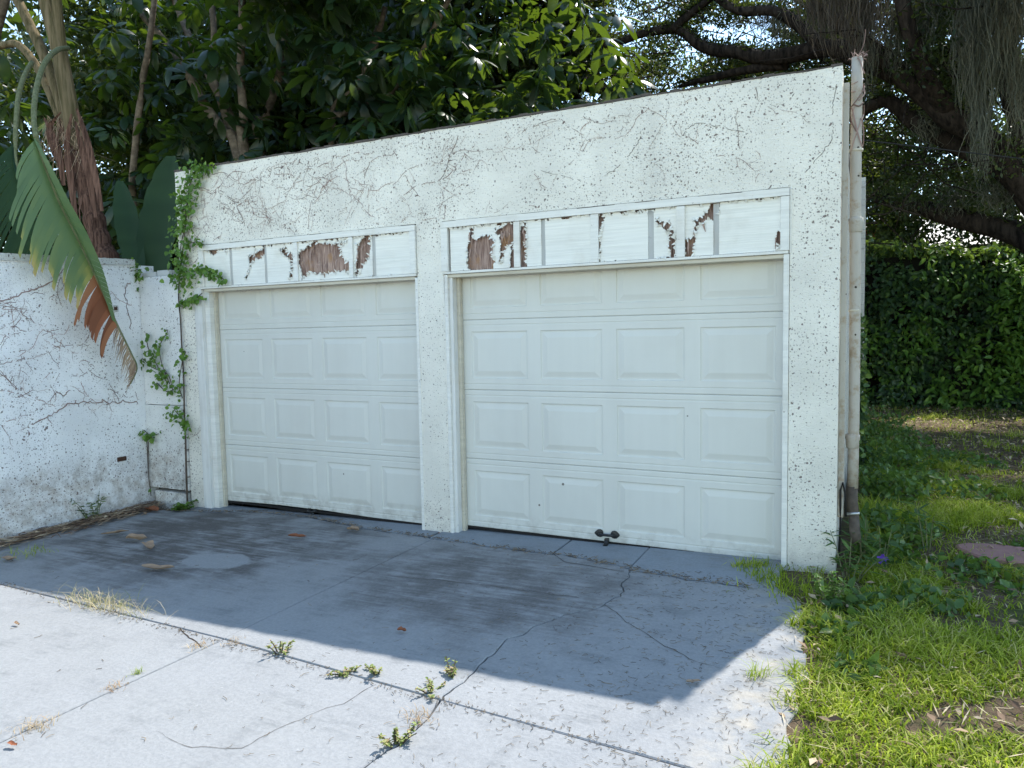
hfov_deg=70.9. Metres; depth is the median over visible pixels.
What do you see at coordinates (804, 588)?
grass clump
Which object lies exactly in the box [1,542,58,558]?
grass tuft
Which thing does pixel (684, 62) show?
broadleaf tree
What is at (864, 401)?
wall ivy
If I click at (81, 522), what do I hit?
wall litter
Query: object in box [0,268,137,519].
dead vine
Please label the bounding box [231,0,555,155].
umbrella tree
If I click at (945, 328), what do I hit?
ivy hedge
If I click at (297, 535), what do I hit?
dry leaf
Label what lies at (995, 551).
stepping stone
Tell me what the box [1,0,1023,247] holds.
sky
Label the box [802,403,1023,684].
ground cover
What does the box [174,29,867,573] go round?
garage
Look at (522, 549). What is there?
fallen twigs
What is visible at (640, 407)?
garage door
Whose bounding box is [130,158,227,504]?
creeping vine
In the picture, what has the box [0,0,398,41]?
umbrella tree
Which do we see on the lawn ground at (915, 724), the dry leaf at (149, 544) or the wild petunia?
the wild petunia
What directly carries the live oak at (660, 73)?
on the lawn ground at (915, 724)
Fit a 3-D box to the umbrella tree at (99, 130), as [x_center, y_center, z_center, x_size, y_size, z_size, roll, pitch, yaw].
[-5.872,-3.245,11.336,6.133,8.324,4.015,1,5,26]
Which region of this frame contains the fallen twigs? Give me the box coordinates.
[0,506,801,767]
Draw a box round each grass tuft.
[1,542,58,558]
[733,657,789,680]
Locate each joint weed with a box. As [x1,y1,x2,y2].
[265,639,295,654]
[327,665,361,676]
[365,663,381,675]
[377,722,419,748]
[415,677,445,699]
[443,656,457,678]
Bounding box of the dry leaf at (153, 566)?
[140,564,174,568]
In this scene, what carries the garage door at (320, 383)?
in the garage
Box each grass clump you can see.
[726,570,829,607]
[745,561,795,589]
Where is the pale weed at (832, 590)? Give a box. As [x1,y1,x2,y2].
[809,565,850,603]
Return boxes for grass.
[30,581,177,619]
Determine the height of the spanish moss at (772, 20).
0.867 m
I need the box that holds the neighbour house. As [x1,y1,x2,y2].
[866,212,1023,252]
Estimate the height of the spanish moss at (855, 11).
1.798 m
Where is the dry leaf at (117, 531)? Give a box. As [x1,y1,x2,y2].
[101,529,128,533]
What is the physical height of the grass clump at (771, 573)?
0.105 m
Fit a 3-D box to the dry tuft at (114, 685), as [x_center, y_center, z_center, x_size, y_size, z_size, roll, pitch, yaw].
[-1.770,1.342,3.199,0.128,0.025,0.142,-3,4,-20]
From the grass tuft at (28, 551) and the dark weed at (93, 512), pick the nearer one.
the grass tuft at (28, 551)
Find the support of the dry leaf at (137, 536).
on the driveway
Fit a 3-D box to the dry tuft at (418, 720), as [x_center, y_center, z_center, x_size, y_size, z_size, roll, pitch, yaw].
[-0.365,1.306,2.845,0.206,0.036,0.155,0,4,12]
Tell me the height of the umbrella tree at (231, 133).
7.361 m
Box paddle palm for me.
[0,0,137,392]
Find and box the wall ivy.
[859,314,871,465]
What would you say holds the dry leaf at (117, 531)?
on the driveway
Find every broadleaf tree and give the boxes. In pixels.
[0,0,325,269]
[114,0,619,187]
[344,0,640,130]
[569,3,1023,235]
[861,41,1023,257]
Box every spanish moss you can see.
[726,0,795,48]
[781,0,897,74]
[848,0,949,105]
[889,184,926,220]
[894,110,953,150]
[912,177,978,220]
[932,0,1023,188]
[970,178,1018,218]
[981,0,1023,148]
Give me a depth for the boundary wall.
6.42 m
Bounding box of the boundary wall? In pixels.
[0,253,191,542]
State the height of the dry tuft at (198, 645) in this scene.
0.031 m
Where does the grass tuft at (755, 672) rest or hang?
on the driveway
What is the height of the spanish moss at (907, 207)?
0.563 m
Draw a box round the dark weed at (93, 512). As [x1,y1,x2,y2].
[70,491,106,519]
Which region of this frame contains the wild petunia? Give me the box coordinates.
[868,522,902,568]
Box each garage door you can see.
[218,281,421,524]
[462,260,783,559]
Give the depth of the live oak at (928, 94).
10.62 m
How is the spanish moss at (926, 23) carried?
hanging from the live oak at (928, 94)
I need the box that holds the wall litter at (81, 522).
[0,500,175,549]
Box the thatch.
[760,415,1023,767]
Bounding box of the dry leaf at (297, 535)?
[288,533,304,536]
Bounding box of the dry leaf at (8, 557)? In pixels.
[2,556,15,559]
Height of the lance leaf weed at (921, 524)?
0.325 m
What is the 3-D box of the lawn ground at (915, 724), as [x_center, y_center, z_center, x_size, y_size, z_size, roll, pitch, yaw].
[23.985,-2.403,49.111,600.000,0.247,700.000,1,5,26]
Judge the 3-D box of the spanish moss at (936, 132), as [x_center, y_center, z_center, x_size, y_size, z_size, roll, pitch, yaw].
[5.945,-3.627,10.301,0.751,0.596,0.682,-3,5,-29]
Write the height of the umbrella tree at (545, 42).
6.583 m
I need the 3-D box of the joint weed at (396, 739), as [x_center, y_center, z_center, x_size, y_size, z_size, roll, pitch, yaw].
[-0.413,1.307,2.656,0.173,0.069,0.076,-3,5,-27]
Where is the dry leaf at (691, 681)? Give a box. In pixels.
[687,679,700,682]
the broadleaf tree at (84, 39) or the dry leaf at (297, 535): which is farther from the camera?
the broadleaf tree at (84, 39)
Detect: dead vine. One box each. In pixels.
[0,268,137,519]
[179,88,823,436]
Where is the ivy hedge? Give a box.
[863,235,1023,411]
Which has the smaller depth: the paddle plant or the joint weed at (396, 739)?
the joint weed at (396, 739)
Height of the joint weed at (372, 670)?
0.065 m
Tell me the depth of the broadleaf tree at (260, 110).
13.56 m
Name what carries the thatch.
on the lawn ground at (915, 724)
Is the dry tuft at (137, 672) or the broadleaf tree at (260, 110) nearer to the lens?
the dry tuft at (137, 672)
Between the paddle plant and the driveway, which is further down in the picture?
the driveway
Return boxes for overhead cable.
[849,138,1023,158]
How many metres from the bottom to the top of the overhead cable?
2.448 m
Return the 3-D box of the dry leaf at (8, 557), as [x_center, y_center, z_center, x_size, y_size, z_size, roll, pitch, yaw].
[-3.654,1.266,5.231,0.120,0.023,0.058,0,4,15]
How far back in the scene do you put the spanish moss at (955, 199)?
10.70 m
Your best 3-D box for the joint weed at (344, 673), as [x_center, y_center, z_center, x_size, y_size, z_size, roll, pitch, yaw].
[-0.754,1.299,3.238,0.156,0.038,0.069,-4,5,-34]
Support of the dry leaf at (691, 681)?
on the driveway
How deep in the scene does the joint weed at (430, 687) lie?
3.04 m
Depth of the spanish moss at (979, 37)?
8.91 m
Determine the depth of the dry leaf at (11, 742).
2.74 m
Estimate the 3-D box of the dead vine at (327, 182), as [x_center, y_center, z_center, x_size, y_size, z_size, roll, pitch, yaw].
[-0.599,-0.654,5.480,5.442,2.383,0.016,1,5,26]
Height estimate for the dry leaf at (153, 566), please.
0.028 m
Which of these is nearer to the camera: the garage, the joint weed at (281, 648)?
the joint weed at (281, 648)
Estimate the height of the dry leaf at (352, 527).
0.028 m
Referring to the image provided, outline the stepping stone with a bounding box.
[955,543,1023,572]
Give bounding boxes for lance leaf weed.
[821,530,893,581]
[838,513,883,562]
[897,501,951,553]
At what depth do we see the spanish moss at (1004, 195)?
10.06 m
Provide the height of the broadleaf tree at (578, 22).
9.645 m
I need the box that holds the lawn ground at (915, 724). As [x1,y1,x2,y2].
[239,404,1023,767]
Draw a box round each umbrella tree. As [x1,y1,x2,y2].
[0,0,331,269]
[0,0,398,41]
[102,0,454,228]
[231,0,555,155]
[330,0,659,143]
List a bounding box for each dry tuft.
[12,711,60,739]
[98,677,128,691]
[126,666,144,677]
[182,639,213,652]
[399,703,440,727]
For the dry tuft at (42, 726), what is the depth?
2.88 m
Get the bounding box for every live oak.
[556,0,1000,203]
[596,0,1023,256]
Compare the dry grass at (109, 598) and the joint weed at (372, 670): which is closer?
the joint weed at (372, 670)
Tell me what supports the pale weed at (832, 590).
on the lawn ground at (915, 724)
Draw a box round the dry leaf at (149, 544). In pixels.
[142,540,154,548]
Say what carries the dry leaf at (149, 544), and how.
on the driveway
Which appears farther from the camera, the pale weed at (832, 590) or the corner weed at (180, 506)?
the corner weed at (180, 506)
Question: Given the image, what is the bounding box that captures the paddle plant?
[113,156,178,271]
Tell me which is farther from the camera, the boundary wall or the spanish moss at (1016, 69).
the spanish moss at (1016, 69)
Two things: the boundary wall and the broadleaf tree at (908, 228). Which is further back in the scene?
the broadleaf tree at (908, 228)
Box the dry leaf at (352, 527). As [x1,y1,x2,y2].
[347,525,358,529]
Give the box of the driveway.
[0,505,808,767]
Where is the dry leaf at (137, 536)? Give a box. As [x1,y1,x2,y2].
[126,533,146,539]
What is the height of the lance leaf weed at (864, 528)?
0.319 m
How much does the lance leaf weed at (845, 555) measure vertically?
0.268 m
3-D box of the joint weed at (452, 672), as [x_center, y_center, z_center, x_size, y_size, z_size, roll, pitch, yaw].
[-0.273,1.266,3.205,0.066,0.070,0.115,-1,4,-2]
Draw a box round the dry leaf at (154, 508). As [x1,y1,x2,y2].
[144,505,158,510]
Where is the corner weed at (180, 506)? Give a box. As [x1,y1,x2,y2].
[171,499,197,510]
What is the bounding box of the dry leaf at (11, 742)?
[7,740,16,744]
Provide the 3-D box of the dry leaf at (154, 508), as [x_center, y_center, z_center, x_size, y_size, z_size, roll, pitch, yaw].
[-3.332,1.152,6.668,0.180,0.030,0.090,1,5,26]

